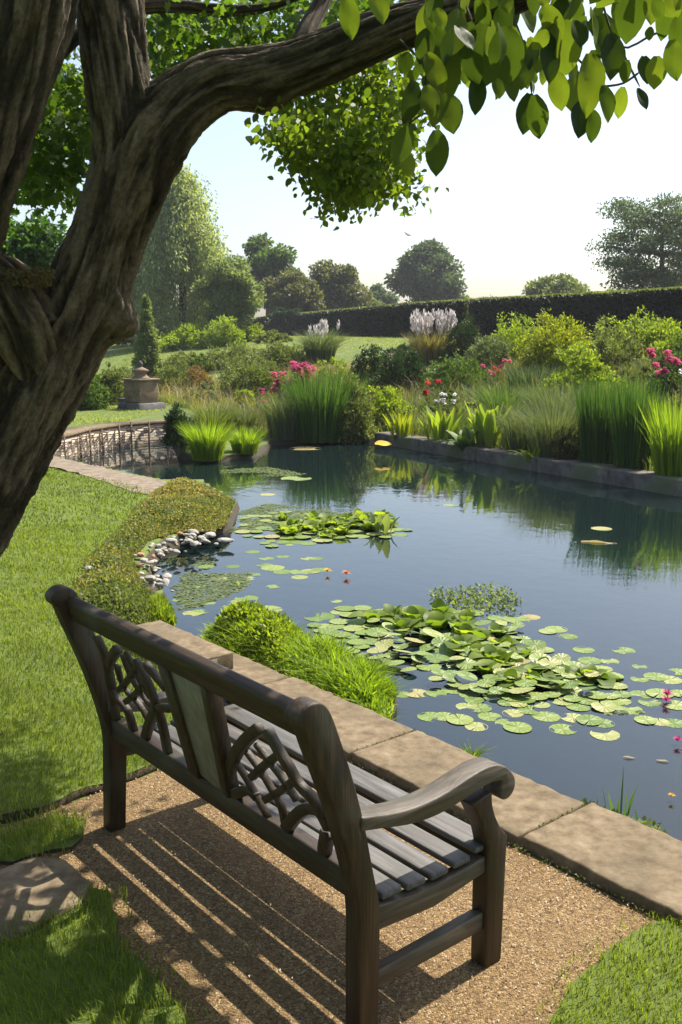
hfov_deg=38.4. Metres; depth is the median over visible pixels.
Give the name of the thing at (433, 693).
lily pad
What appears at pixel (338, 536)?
lily pad
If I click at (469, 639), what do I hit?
water lily
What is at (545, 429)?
grass clump
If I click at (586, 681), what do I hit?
lily pad
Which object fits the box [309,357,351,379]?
perennial
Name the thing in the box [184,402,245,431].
grass clump
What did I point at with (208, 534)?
stone
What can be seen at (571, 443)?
shrub
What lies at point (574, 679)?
water lily
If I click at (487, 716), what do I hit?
lily pad
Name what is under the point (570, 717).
lily pad
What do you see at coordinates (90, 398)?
shrub
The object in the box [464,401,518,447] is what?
broadleaf plant
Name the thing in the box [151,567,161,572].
stone
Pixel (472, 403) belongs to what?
perennial
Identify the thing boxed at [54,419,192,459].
retaining wall
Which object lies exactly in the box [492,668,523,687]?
water lily
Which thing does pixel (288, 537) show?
lily pad
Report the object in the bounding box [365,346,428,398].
shrub
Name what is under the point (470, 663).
lily pad
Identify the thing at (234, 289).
broadleaf tree
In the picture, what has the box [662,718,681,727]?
lily pad
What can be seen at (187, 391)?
meadow grass
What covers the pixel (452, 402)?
phlox
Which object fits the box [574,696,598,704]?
lily pad
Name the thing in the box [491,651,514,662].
water lily
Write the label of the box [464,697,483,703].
lily pad
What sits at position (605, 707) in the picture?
lily pad
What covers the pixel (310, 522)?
water lily
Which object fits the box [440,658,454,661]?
lily pad
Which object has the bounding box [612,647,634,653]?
lily pad
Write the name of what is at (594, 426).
reeds
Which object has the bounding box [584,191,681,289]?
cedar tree
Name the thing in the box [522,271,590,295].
broadleaf tree
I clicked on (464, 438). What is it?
broadleaf plant
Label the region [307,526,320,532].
water lily
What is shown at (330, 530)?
water lily
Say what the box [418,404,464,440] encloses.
broadleaf plant
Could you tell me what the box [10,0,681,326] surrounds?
sky
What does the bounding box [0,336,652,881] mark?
ground
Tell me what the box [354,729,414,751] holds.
moss
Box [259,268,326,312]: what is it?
broadleaf tree
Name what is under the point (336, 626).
lily pad
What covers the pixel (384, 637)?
lily pad
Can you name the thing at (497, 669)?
lily pad
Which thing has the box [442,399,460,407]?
perennial
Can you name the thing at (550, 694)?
lily pad
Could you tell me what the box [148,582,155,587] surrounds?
stone
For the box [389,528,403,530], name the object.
lily pad
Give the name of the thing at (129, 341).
bush
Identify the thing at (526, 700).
lily pad
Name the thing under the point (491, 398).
grass clump
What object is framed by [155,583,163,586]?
stone
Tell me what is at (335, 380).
grass clump
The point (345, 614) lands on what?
lily pad
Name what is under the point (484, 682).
lily pad
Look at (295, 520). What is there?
water lily
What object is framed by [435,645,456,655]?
lily pad
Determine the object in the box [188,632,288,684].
coping slab
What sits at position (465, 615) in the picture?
water lily
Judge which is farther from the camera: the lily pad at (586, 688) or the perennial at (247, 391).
the perennial at (247, 391)
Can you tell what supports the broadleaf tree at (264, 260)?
on the ground at (266, 444)
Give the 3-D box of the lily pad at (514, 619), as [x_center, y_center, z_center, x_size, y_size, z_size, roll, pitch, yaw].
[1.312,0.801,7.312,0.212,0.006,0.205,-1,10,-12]
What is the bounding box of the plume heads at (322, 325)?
[308,318,339,338]
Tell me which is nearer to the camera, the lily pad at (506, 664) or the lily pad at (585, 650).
the lily pad at (506, 664)
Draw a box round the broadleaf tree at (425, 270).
[383,237,467,301]
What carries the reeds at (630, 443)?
on the ground at (266, 444)
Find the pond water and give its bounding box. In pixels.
[70,442,681,840]
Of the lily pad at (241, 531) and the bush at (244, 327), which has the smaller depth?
the lily pad at (241, 531)
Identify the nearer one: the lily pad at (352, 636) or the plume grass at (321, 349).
the lily pad at (352, 636)
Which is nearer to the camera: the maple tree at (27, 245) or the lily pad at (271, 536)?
the lily pad at (271, 536)
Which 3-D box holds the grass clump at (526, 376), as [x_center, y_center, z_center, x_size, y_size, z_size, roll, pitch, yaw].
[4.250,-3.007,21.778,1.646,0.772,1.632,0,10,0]
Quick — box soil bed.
[124,498,235,621]
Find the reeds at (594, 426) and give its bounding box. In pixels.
[571,368,641,464]
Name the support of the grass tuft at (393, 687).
on the planting shelf
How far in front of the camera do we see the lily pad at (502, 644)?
6.56 m
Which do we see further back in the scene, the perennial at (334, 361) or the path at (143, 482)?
the perennial at (334, 361)
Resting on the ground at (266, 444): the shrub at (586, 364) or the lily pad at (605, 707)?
the shrub at (586, 364)
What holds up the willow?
on the ground at (266, 444)
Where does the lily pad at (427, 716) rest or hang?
on the pond water
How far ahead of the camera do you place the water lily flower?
5.69 m
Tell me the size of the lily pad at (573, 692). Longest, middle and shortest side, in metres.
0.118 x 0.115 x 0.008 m
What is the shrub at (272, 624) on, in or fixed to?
on the planting shelf
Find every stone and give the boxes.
[0,857,91,943]
[140,558,147,563]
[145,575,155,581]
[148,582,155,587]
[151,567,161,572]
[154,549,162,553]
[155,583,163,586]
[162,573,171,578]
[162,578,169,585]
[165,538,176,542]
[187,529,197,534]
[190,541,197,546]
[198,535,205,540]
[205,532,215,536]
[217,538,233,542]
[375,431,430,450]
[419,438,491,460]
[476,447,549,471]
[537,457,618,483]
[609,468,681,496]
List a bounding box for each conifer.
[129,293,165,377]
[455,302,468,353]
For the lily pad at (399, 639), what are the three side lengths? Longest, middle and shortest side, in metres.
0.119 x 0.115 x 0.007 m
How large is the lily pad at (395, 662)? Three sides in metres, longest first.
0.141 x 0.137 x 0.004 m
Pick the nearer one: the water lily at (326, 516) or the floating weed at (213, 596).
the floating weed at (213, 596)
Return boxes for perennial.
[182,380,218,402]
[234,389,257,408]
[249,403,272,410]
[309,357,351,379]
[344,408,383,429]
[413,403,441,417]
[433,388,457,404]
[435,407,453,414]
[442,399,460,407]
[447,405,466,416]
[461,401,478,411]
[613,365,650,383]
[667,400,679,414]
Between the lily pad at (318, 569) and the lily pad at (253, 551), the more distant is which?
the lily pad at (253, 551)
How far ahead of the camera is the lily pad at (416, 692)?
5.79 m
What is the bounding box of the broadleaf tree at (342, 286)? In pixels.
[308,258,373,309]
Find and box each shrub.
[78,371,112,410]
[94,359,131,404]
[155,360,198,392]
[157,320,226,351]
[159,401,197,451]
[163,348,201,374]
[177,364,216,391]
[184,351,225,371]
[193,315,247,348]
[200,342,256,371]
[203,599,304,676]
[215,350,292,399]
[240,322,265,341]
[244,337,310,370]
[250,329,292,343]
[322,372,376,444]
[348,343,383,381]
[362,385,418,428]
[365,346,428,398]
[382,342,413,357]
[413,353,503,390]
[437,314,485,364]
[463,333,518,372]
[473,311,541,361]
[512,307,594,373]
[536,340,632,398]
[547,419,580,459]
[564,313,646,369]
[588,304,681,363]
[644,331,681,402]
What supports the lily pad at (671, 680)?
on the pond water
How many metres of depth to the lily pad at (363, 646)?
6.64 m
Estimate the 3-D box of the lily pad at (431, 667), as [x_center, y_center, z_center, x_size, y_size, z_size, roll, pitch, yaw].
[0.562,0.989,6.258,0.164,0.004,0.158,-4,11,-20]
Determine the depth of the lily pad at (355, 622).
7.22 m
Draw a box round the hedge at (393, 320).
[247,286,681,341]
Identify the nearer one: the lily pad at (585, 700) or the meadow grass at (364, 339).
the lily pad at (585, 700)
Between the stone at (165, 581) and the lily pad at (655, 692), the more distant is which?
the stone at (165, 581)
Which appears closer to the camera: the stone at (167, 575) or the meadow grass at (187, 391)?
the stone at (167, 575)
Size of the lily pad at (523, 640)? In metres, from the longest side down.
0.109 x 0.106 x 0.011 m
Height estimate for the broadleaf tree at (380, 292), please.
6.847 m
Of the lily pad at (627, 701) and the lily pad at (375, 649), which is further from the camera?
the lily pad at (375, 649)
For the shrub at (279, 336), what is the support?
on the ground at (266, 444)
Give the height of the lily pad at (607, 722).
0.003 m
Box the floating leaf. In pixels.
[581,540,616,543]
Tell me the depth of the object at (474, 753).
4.89 m
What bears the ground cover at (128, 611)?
on the soil bed
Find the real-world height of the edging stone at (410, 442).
0.620 m
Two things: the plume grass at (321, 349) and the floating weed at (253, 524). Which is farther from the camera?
the plume grass at (321, 349)
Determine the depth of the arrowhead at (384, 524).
10.47 m
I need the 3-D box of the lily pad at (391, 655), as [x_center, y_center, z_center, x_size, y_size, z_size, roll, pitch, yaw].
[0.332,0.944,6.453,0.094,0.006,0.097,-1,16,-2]
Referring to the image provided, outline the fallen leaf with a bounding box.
[375,440,391,445]
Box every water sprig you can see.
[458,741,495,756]
[602,768,638,814]
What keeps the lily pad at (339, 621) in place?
on the pond water
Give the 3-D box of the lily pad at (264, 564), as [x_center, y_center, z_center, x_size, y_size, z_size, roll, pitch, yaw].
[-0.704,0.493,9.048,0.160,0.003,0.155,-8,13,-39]
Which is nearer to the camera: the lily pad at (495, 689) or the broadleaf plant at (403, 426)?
the lily pad at (495, 689)
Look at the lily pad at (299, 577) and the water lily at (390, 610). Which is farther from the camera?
the lily pad at (299, 577)
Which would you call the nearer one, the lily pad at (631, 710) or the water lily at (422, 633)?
the lily pad at (631, 710)
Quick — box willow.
[128,163,242,339]
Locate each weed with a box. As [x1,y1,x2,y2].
[169,561,251,609]
[219,467,305,475]
[229,503,341,531]
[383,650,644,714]
[581,798,666,833]
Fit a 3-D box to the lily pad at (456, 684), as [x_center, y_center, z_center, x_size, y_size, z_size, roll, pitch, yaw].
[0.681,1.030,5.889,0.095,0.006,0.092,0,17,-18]
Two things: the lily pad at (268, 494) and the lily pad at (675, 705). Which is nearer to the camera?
the lily pad at (675, 705)
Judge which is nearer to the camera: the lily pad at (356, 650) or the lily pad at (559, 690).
the lily pad at (559, 690)
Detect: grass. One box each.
[69,401,173,425]
[97,335,512,378]
[100,348,427,437]
[288,325,363,364]
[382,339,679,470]
[402,328,455,364]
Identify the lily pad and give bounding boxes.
[183,611,202,615]
[191,609,204,613]
[198,565,214,568]
[226,565,239,567]
[234,595,257,601]
[235,530,250,532]
[246,550,259,552]
[249,530,262,532]
[255,526,272,529]
[256,563,272,566]
[260,493,274,495]
[261,565,284,570]
[264,535,279,537]
[265,544,278,546]
[265,605,281,612]
[266,585,278,587]
[273,570,290,573]
[277,540,289,543]
[280,536,294,538]
[281,476,311,480]
[289,446,318,449]
[290,541,305,543]
[290,569,312,573]
[291,575,307,578]
[294,535,310,538]
[300,542,316,544]
[304,613,334,621]
[307,623,321,626]
[311,568,326,571]
[312,538,331,541]
[318,624,328,627]
[319,628,339,634]
[327,624,344,628]
[328,535,345,538]
[329,619,348,623]
[329,631,350,636]
[330,610,345,613]
[331,637,348,642]
[335,606,354,610]
[339,612,352,616]
[343,625,363,630]
[344,646,359,652]
[346,639,366,644]
[347,619,363,624]
[347,634,359,638]
[353,644,369,648]
[354,605,371,609]
[355,630,366,634]
[358,653,372,656]
[362,624,376,627]
[363,639,380,644]
[365,627,387,636]
[367,532,381,534]
[367,618,379,621]
[367,647,387,652]
[368,654,385,658]
[372,634,393,639]
[374,658,389,663]
[375,639,393,647]
[381,632,400,634]
[382,622,393,630]
[385,652,397,658]
[386,660,404,665]
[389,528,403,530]
[392,533,406,536]
[392,638,405,641]
[392,643,407,648]
[392,649,410,652]
[393,626,409,630]
[397,691,409,697]
[399,655,411,657]
[401,667,416,671]
[405,637,424,642]
[405,689,425,697]
[406,641,420,645]
[411,654,426,662]
[416,663,441,670]
[417,651,431,654]
[417,712,441,720]
[420,644,434,650]
[423,628,443,636]
[424,654,449,662]
[426,690,446,696]
[427,643,438,649]
[428,676,443,680]
[431,637,451,646]
[431,669,444,675]
[433,712,451,720]
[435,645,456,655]
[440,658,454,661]
[441,686,463,693]
[442,674,457,681]
[443,633,454,639]
[444,670,456,675]
[446,661,455,667]
[446,681,461,686]
[446,714,473,724]
[450,656,465,659]
[452,646,465,650]
[456,658,476,668]
[456,671,477,680]
[456,703,476,709]
[458,646,477,655]
[458,683,478,689]
[459,690,479,697]
[462,668,476,670]
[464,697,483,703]
[465,722,487,730]
[469,685,488,692]
[470,703,491,711]
[471,610,483,615]
[474,620,491,624]
[477,678,494,686]
[478,712,501,720]
[481,641,496,644]
[482,674,506,680]
[482,692,504,699]
[487,615,502,620]
[488,663,500,670]
[489,686,505,693]
[493,668,504,674]
[494,641,511,646]
[495,620,506,625]
[495,719,511,725]
[498,700,511,705]
[500,661,513,665]
[501,692,525,700]
[502,616,530,622]
[502,709,523,716]
[503,722,531,732]
[506,651,524,659]
[506,671,521,678]
[506,682,519,687]
[507,626,516,630]
[509,663,521,667]
[509,687,534,693]
[510,622,523,627]
[510,701,526,706]
[514,678,536,686]
[516,636,531,643]
[516,659,530,663]
[517,705,541,713]
[519,697,534,702]
[523,614,540,619]
[525,640,545,649]
[525,692,547,699]
[529,649,543,654]
[529,653,550,663]
[529,674,549,680]
[532,702,549,707]
[532,711,559,721]
[536,683,556,688]
[539,629,556,633]
[539,658,560,668]
[540,647,553,652]
[542,691,559,697]
[545,626,566,632]
[549,685,571,694]
[549,724,575,734]
[551,680,565,682]
[552,653,570,663]
[552,666,564,672]
[552,698,573,704]
[559,634,577,638]
[561,673,576,677]
[561,681,578,688]
[561,713,579,722]
[562,677,576,680]
[563,687,582,695]
[563,695,581,701]
[564,661,581,670]
[566,703,590,710]
[573,647,594,652]
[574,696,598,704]
[576,714,603,724]
[577,678,594,684]
[578,657,601,663]
[580,687,596,689]
[584,671,599,676]
[585,691,607,698]
[590,730,619,740]
[591,527,611,530]
[591,702,616,711]
[596,665,612,671]
[597,719,614,727]
[600,658,618,663]
[600,698,625,705]
[606,693,618,698]
[608,697,631,704]
[609,672,623,678]
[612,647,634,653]
[613,682,627,688]
[613,691,631,697]
[616,705,641,713]
[630,690,651,698]
[631,677,648,681]
[632,664,647,668]
[634,715,656,723]
[638,699,661,706]
[643,672,669,680]
[646,688,673,697]
[654,718,669,725]
[659,676,681,683]
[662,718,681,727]
[663,700,681,709]
[669,668,681,674]
[671,690,681,696]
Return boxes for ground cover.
[71,478,234,624]
[148,593,177,625]
[196,612,402,719]
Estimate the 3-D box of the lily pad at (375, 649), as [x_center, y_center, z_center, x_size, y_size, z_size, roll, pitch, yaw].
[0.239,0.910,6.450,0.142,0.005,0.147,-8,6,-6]
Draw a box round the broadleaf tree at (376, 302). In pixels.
[368,292,385,305]
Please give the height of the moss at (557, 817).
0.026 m
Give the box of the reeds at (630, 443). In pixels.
[605,371,671,470]
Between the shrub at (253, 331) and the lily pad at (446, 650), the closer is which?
the lily pad at (446, 650)
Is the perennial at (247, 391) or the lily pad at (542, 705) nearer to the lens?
the lily pad at (542, 705)
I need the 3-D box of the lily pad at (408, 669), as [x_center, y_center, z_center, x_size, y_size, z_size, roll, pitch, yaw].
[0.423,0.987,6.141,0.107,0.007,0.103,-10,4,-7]
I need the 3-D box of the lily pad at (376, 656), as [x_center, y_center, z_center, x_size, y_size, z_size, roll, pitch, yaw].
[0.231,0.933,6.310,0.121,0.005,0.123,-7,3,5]
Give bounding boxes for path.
[0,755,658,1023]
[49,456,165,494]
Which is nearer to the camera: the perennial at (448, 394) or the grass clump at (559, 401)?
the grass clump at (559, 401)
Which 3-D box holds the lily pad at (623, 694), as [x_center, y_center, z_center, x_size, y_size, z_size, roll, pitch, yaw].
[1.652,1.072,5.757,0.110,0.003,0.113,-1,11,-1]
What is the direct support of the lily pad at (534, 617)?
on the pond water
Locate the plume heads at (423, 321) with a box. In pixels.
[410,308,457,342]
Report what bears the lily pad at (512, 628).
on the pond water
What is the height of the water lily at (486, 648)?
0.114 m
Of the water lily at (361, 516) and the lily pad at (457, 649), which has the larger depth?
the water lily at (361, 516)
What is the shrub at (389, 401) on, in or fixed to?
on the ground at (266, 444)
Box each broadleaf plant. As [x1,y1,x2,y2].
[383,411,421,440]
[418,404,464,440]
[433,426,478,451]
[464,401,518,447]
[506,445,544,462]
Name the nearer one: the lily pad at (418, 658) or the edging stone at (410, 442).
the lily pad at (418, 658)
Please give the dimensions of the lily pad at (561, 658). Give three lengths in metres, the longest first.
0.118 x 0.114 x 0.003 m
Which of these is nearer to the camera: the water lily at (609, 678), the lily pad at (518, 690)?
the lily pad at (518, 690)
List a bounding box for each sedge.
[176,417,243,461]
[225,423,270,454]
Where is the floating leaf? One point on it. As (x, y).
(595, 541)
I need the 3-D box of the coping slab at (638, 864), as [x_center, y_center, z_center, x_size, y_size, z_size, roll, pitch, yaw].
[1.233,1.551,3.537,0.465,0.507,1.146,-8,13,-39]
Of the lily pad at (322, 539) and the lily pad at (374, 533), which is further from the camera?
the lily pad at (374, 533)
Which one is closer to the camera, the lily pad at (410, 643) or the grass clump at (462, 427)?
the lily pad at (410, 643)
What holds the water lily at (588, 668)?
on the pond water
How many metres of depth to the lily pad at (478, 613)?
7.46 m
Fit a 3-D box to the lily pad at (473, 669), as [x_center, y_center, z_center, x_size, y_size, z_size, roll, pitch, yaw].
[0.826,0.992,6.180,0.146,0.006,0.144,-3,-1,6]
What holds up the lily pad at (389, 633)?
on the pond water
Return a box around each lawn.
[0,468,171,814]
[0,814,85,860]
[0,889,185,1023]
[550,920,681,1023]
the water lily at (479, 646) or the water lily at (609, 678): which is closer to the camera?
the water lily at (609, 678)
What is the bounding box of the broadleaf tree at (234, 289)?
[190,253,266,327]
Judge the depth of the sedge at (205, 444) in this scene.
16.37 m
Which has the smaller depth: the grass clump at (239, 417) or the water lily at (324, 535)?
the water lily at (324, 535)
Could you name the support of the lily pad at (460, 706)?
on the pond water
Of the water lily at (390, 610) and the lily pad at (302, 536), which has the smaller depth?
the water lily at (390, 610)
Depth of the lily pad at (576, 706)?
5.56 m
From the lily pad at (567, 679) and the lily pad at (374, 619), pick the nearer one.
the lily pad at (567, 679)
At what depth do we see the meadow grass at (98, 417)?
21.40 m
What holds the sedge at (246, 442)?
on the ground at (266, 444)
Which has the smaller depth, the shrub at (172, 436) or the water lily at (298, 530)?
the water lily at (298, 530)
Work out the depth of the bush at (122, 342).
64.68 m
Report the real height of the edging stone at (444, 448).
0.621 m
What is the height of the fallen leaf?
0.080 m
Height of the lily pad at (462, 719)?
0.002 m
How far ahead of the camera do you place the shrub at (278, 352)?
34.08 m
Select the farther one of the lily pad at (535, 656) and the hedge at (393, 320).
the hedge at (393, 320)
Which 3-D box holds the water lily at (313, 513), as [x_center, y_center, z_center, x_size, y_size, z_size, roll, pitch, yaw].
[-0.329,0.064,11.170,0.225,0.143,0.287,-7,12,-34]
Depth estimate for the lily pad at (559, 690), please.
5.82 m
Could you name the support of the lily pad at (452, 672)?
on the pond water
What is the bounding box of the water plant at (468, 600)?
[429,581,522,612]
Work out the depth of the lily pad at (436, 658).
6.41 m
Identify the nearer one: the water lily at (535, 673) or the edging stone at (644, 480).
the water lily at (535, 673)
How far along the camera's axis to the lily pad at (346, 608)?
7.58 m
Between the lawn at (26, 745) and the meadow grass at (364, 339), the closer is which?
the lawn at (26, 745)
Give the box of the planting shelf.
[391,696,396,718]
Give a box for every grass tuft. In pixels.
[347,653,408,675]
[361,670,416,700]
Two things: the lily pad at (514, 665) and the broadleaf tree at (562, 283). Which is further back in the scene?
the broadleaf tree at (562, 283)
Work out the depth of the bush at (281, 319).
72.59 m
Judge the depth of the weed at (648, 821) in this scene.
3.96 m
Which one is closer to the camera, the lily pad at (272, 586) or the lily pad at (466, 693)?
the lily pad at (466, 693)
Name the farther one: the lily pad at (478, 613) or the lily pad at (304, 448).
the lily pad at (304, 448)
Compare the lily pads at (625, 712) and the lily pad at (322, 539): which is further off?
the lily pad at (322, 539)
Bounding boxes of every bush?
[116,339,136,344]
[125,293,134,345]
[237,321,250,329]
[263,307,301,332]
[422,379,440,405]
[481,359,511,387]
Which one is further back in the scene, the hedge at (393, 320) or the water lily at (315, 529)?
the hedge at (393, 320)
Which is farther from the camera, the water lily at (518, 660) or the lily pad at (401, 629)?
the lily pad at (401, 629)
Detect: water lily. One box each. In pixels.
[271,512,287,520]
[274,519,298,527]
[276,522,291,532]
[282,528,295,534]
[287,516,300,522]
[290,526,301,535]
[299,510,320,517]
[302,520,318,530]
[304,514,325,519]
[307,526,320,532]
[313,524,327,530]
[317,518,338,527]
[317,531,335,537]
[319,513,337,519]
[322,528,339,535]
[327,519,340,527]
[329,526,348,534]
[330,520,350,527]
[333,516,346,521]
[335,513,357,521]
[335,519,363,527]
[337,525,353,534]
[348,610,394,622]
[349,512,370,523]
[352,508,372,514]
[361,520,374,530]
[373,509,393,515]
[377,603,402,617]
[387,618,411,627]
[394,605,424,627]
[411,611,455,628]
[419,627,437,637]
[424,598,457,613]
[443,634,483,648]
[448,621,477,632]
[453,609,477,624]
[454,623,483,634]
[464,643,489,657]
[468,630,490,641]
[468,644,511,667]
[476,659,497,673]
[485,622,508,634]
[489,637,505,645]
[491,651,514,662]
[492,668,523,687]
[500,635,520,649]
[506,658,522,667]
[511,645,532,656]
[512,663,556,687]
[526,671,540,683]
[533,656,552,672]
[542,665,574,683]
[555,678,580,684]
[569,665,587,677]
[579,664,607,679]
[591,672,621,686]
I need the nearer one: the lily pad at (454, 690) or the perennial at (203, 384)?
the lily pad at (454, 690)
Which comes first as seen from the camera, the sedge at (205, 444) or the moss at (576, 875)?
the moss at (576, 875)
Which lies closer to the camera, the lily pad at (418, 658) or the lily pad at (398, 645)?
the lily pad at (418, 658)
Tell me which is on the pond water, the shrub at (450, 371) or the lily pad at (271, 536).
the lily pad at (271, 536)
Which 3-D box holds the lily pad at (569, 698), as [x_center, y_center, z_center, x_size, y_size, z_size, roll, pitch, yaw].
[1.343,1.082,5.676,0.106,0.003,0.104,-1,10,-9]
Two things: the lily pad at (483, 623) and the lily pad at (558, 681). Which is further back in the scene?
the lily pad at (483, 623)
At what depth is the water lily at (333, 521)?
10.77 m
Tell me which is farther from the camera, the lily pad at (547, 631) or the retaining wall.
the retaining wall
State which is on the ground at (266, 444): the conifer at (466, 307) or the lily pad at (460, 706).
the conifer at (466, 307)
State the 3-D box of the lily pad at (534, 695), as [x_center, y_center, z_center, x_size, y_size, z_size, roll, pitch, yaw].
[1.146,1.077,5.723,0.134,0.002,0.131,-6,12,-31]
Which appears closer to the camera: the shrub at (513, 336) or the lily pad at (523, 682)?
the lily pad at (523, 682)
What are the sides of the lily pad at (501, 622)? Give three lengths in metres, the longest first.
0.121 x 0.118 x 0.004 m
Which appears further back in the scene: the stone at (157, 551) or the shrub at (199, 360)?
the shrub at (199, 360)
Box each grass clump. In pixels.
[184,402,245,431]
[220,403,271,429]
[251,385,321,439]
[274,365,360,442]
[309,365,382,405]
[428,413,472,439]
[455,376,556,418]
[478,396,570,451]
[487,392,587,457]
[500,363,563,392]
[509,377,609,418]
[550,387,656,421]
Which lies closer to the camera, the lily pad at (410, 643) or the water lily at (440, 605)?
the lily pad at (410, 643)
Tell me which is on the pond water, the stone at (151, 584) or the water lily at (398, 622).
the water lily at (398, 622)
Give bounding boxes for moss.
[347,759,675,925]
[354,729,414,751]
[525,803,584,833]
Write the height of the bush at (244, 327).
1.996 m
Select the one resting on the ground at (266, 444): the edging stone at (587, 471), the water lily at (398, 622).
the edging stone at (587, 471)
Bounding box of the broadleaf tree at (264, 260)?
[235,232,300,315]
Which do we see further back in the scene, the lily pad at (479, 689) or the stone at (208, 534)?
the stone at (208, 534)
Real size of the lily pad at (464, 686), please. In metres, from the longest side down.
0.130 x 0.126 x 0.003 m
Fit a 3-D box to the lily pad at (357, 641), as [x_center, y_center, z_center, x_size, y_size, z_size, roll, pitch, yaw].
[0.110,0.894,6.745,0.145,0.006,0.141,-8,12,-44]
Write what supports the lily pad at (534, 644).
on the pond water
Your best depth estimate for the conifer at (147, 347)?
33.25 m
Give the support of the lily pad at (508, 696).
on the pond water
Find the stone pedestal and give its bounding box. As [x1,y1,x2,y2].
[117,360,165,409]
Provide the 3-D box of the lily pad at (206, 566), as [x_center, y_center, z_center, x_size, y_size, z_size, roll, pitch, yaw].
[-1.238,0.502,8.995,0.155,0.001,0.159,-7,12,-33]
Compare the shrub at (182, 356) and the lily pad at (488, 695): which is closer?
the lily pad at (488, 695)
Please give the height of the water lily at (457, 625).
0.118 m
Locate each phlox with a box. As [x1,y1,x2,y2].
[258,361,315,403]
[434,392,456,412]
[646,348,681,411]
[675,369,681,413]
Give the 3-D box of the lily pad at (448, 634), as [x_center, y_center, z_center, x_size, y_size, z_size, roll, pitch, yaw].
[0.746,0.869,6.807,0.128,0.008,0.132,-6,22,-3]
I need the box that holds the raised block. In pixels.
[137,620,232,668]
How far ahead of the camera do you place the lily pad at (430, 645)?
6.62 m
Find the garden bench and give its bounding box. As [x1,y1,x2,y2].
[45,584,514,1023]
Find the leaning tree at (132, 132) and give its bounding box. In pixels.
[0,0,681,556]
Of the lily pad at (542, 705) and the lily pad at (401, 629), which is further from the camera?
the lily pad at (401, 629)
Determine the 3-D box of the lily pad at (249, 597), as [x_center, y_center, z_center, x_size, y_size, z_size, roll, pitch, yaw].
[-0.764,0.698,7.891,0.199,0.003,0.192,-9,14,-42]
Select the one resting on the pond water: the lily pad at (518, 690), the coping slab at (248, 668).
the lily pad at (518, 690)
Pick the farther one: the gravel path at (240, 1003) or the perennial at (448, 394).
the perennial at (448, 394)
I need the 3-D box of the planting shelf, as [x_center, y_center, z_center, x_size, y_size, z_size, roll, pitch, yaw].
[-0.178,1.124,6.014,0.600,0.300,2.057,-8,13,-39]
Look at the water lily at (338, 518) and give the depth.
11.04 m
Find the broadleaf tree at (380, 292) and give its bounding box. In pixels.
[367,282,399,303]
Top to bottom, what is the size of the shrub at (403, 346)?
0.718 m
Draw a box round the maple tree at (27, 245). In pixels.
[0,213,67,276]
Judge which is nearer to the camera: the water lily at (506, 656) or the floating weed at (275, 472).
the water lily at (506, 656)
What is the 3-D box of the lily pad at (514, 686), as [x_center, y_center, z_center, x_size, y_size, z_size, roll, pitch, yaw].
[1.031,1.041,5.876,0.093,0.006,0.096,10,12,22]
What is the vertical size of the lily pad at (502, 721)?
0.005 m
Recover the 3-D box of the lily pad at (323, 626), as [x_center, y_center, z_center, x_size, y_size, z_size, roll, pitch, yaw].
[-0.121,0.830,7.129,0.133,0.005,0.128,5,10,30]
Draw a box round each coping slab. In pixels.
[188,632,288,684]
[264,677,413,761]
[352,730,583,847]
[522,802,681,923]
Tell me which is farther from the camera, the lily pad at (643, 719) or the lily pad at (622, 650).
the lily pad at (622, 650)
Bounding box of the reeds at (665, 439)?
[628,389,681,476]
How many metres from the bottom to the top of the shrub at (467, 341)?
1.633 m
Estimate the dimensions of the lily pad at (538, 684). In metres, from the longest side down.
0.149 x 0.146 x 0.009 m
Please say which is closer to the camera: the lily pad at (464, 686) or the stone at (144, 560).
the lily pad at (464, 686)
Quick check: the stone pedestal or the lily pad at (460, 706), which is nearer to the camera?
the lily pad at (460, 706)
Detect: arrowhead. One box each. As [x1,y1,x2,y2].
[363,512,385,531]
[378,514,398,533]
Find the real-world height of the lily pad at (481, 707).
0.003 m
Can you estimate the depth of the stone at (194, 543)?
9.29 m
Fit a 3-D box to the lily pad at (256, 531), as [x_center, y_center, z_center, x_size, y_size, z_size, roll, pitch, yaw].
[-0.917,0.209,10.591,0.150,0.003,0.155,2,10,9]

